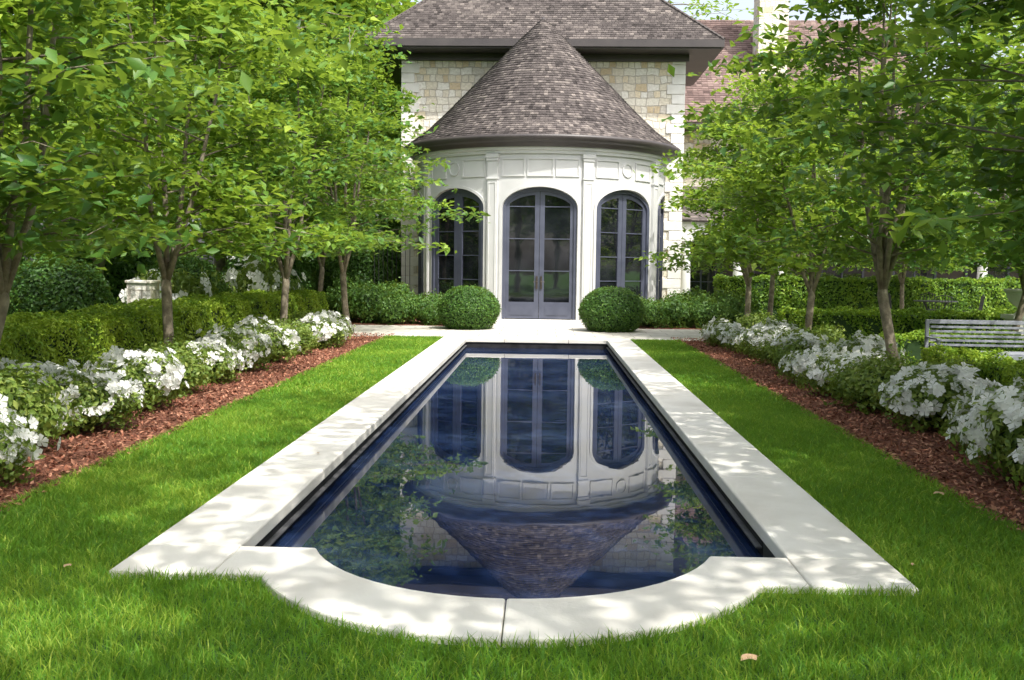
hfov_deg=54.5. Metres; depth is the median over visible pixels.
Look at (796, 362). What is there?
azalea bush
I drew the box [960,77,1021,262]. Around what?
ornamental tree
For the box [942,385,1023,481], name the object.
azalea bush
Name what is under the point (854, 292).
hedge
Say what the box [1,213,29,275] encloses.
yew shrub
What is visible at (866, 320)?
hedge
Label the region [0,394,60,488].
azalea bush
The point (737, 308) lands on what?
garden shrub
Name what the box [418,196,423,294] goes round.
window
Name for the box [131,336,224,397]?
azalea bush
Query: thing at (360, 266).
yew shrub
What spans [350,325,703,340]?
paving
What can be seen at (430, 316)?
garden shrub
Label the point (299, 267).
yew shrub
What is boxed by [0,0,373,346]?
ornamental tree
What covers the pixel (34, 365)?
azalea bush
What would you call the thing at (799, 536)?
swimming pool
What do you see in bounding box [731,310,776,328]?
azalea bush
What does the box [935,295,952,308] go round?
patio chair
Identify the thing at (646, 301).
garden shrub
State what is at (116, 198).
ornamental tree
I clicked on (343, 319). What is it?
azalea bush
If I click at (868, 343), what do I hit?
azalea bush
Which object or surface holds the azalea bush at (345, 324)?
on the mulch bed at (58, 464)
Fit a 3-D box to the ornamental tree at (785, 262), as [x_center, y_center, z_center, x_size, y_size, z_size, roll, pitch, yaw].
[5.442,-2.523,18.023,5.268,5.836,5.215,-1,5,-21]
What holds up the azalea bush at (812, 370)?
on the mulch bed at (1004, 492)
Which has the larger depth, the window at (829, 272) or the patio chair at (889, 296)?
the window at (829, 272)
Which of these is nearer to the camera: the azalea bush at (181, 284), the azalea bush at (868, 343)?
the azalea bush at (868, 343)
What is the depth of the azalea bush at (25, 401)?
8.34 m
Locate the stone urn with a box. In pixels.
[1000,289,1023,334]
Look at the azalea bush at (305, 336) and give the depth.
17.58 m
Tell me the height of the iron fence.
2.700 m
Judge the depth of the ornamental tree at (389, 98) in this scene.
22.85 m
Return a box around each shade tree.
[0,0,224,216]
[74,0,410,250]
[118,0,405,274]
[168,0,421,219]
[355,0,418,220]
[667,0,753,20]
[937,55,1010,188]
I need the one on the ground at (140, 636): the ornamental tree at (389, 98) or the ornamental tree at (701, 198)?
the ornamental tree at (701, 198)
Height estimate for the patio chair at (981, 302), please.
0.964 m
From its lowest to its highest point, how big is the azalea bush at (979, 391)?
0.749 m
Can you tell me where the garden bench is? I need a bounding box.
[924,319,1023,360]
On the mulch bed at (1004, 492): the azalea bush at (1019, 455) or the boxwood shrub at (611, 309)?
the azalea bush at (1019, 455)
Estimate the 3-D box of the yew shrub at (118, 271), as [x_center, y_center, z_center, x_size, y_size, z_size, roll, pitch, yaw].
[-9.560,-1.843,25.278,3.622,3.030,3.595,-3,6,-41]
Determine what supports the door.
in the stone house
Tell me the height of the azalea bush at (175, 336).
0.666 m
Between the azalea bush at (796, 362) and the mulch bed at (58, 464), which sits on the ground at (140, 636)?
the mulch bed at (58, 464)
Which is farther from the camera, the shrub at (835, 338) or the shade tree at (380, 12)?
the shade tree at (380, 12)
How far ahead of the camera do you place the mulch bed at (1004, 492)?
9.43 m
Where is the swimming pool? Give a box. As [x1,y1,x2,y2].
[109,336,917,647]
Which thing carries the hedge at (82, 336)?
on the ground at (140, 636)
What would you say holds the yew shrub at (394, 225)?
on the ground at (140, 636)
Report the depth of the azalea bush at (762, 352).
16.78 m
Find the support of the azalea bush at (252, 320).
on the mulch bed at (58, 464)
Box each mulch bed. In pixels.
[0,336,379,505]
[350,318,444,325]
[638,325,705,329]
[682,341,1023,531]
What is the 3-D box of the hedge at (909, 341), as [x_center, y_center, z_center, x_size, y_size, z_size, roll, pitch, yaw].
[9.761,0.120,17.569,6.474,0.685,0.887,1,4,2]
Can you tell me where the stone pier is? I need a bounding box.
[125,280,160,306]
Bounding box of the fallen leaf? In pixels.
[741,654,759,660]
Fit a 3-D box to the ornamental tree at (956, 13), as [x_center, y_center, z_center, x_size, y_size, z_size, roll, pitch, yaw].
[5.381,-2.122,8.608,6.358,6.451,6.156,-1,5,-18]
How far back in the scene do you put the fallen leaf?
4.07 m
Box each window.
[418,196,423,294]
[431,189,482,300]
[595,190,649,299]
[656,198,663,299]
[679,241,722,296]
[753,260,791,275]
[820,250,863,277]
[892,248,937,281]
[964,252,1009,281]
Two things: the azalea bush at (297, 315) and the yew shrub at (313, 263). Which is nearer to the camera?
the azalea bush at (297, 315)
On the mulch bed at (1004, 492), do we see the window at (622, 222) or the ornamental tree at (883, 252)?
the ornamental tree at (883, 252)
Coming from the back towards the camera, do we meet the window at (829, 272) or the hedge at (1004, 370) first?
the window at (829, 272)
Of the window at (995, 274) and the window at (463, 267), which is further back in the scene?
the window at (995, 274)
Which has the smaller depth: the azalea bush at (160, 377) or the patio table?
the azalea bush at (160, 377)
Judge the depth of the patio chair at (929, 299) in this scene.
30.31 m
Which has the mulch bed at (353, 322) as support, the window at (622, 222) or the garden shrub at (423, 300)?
the garden shrub at (423, 300)
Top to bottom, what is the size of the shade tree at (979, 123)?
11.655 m
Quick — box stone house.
[364,0,1019,327]
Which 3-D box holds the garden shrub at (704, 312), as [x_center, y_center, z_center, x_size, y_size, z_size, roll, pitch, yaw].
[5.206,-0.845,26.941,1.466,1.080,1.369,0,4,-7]
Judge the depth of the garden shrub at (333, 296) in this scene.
28.01 m
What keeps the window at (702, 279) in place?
in the stone house
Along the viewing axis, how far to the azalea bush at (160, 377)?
10.78 m
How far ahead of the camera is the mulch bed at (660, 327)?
26.65 m
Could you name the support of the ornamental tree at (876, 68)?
on the ground at (140, 636)
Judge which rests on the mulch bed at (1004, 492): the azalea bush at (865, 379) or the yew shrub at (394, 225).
the azalea bush at (865, 379)
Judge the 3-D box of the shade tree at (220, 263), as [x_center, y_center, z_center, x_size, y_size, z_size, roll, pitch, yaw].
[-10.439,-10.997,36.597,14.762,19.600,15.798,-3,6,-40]
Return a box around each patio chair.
[888,293,904,313]
[920,292,936,310]
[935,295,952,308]
[963,294,984,312]
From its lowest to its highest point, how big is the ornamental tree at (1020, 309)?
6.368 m
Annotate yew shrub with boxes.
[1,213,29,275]
[7,253,117,315]
[39,197,152,261]
[69,222,196,304]
[146,251,232,293]
[221,251,317,290]
[248,199,342,274]
[314,248,395,300]
[343,213,401,292]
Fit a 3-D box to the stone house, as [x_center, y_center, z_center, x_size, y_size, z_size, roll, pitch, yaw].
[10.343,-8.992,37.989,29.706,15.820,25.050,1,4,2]
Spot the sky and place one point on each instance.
(743, 4)
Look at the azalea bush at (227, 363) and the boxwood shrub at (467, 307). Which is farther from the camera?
the boxwood shrub at (467, 307)
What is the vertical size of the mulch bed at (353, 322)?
0.001 m
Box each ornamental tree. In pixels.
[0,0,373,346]
[0,0,377,341]
[1,34,228,274]
[114,4,456,324]
[193,18,490,331]
[201,76,428,291]
[632,37,997,329]
[634,72,862,316]
[661,0,1023,366]
[668,86,852,317]
[738,0,1023,270]
[766,58,988,292]
[822,26,1023,338]
[835,135,977,308]
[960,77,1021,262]
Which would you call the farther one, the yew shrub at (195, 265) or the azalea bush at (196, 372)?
the yew shrub at (195, 265)
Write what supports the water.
in the swimming pool
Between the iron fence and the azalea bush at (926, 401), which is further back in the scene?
the iron fence
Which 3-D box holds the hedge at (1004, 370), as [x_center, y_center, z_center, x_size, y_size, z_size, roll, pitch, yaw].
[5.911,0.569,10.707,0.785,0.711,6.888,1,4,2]
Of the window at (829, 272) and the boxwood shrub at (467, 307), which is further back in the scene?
the window at (829, 272)
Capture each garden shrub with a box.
[318,273,375,320]
[334,280,390,322]
[362,277,413,301]
[370,288,420,324]
[405,288,442,322]
[420,301,440,325]
[634,294,656,325]
[639,296,671,327]
[654,289,698,327]
[663,285,712,325]
[681,289,732,328]
[708,287,757,323]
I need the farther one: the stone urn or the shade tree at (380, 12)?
the shade tree at (380, 12)
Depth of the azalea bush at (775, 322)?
19.85 m
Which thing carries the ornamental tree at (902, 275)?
on the ground at (140, 636)
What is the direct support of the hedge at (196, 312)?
on the ground at (140, 636)
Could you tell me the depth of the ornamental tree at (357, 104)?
28.00 m
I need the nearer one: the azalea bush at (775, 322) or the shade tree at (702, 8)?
the azalea bush at (775, 322)
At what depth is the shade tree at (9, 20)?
24.34 m
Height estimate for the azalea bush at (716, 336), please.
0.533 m
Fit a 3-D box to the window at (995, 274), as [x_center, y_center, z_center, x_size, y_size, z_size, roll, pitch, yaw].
[18.532,-2.543,38.788,1.700,2.400,0.067,1,4,2]
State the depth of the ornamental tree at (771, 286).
27.82 m
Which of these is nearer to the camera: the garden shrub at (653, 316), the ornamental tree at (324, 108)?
the ornamental tree at (324, 108)
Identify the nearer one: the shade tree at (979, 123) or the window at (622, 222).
the window at (622, 222)
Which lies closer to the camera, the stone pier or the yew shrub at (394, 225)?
the stone pier
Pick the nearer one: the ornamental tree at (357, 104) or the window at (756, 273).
the ornamental tree at (357, 104)
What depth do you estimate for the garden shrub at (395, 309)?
26.74 m
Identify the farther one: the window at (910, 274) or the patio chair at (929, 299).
the window at (910, 274)
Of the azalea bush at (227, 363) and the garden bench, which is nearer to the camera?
the azalea bush at (227, 363)
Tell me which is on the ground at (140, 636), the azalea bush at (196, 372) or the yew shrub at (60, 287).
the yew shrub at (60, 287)
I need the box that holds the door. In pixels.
[502,187,576,319]
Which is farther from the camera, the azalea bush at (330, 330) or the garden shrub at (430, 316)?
the garden shrub at (430, 316)
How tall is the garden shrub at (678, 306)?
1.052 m
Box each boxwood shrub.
[435,284,500,329]
[577,285,645,331]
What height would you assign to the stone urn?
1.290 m
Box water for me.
[270,347,762,609]
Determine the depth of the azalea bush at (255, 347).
14.79 m
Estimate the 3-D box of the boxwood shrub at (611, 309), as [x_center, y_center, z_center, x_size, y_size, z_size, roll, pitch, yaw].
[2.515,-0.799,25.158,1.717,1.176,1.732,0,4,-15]
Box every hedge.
[0,303,182,377]
[108,288,328,341]
[713,273,1021,319]
[777,305,1016,340]
[877,328,1023,363]
[920,343,1023,385]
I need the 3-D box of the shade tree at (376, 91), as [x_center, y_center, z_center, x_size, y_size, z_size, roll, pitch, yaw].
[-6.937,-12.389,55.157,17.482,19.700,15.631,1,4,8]
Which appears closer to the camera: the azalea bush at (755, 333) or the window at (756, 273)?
the azalea bush at (755, 333)
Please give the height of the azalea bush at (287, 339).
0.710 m
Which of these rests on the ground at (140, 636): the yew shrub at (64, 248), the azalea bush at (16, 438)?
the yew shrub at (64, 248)
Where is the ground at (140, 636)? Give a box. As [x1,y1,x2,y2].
[0,266,1023,679]
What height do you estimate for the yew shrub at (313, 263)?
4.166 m
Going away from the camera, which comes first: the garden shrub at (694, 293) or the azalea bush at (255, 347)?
the azalea bush at (255, 347)
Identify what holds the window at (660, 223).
in the stone house
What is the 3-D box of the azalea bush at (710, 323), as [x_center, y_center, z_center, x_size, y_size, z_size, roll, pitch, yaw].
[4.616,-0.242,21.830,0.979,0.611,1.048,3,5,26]
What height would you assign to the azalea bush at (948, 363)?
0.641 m
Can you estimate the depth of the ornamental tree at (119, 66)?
8.70 m
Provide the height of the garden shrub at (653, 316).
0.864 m
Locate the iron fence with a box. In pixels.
[374,231,409,290]
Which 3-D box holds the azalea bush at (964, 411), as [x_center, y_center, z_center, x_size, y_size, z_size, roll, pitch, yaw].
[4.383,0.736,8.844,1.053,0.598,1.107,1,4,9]
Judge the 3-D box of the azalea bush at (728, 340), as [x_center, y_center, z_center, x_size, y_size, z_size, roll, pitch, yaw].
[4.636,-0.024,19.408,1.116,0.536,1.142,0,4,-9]
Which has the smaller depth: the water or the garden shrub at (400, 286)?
the water
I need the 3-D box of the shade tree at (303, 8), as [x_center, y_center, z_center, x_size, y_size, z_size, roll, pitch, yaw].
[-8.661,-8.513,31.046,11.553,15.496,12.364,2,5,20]
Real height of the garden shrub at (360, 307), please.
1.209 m
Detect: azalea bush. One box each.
[0,355,88,446]
[0,357,81,386]
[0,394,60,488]
[29,362,151,439]
[80,345,188,412]
[117,260,222,303]
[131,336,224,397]
[144,333,224,351]
[183,337,250,384]
[195,323,277,373]
[221,254,305,296]
[228,315,280,332]
[231,319,304,361]
[260,316,320,354]
[290,313,354,348]
[291,309,319,321]
[308,310,358,334]
[316,315,350,342]
[698,315,745,341]
[700,322,746,346]
[721,327,750,351]
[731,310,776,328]
[732,321,790,358]
[747,329,788,364]
[755,316,797,332]
[767,329,833,374]
[777,345,842,383]
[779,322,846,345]
[788,346,881,395]
[814,343,949,414]
[818,330,911,365]
[870,361,1002,433]
[894,355,979,383]
[936,391,998,449]
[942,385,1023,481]
[962,372,1023,398]
[1006,438,1023,501]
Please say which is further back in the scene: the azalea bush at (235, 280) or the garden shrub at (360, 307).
the garden shrub at (360, 307)
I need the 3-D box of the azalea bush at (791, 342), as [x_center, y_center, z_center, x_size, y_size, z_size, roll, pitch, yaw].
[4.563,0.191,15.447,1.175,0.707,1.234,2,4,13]
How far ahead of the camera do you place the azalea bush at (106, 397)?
9.38 m
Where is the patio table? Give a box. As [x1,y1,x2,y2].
[913,300,957,310]

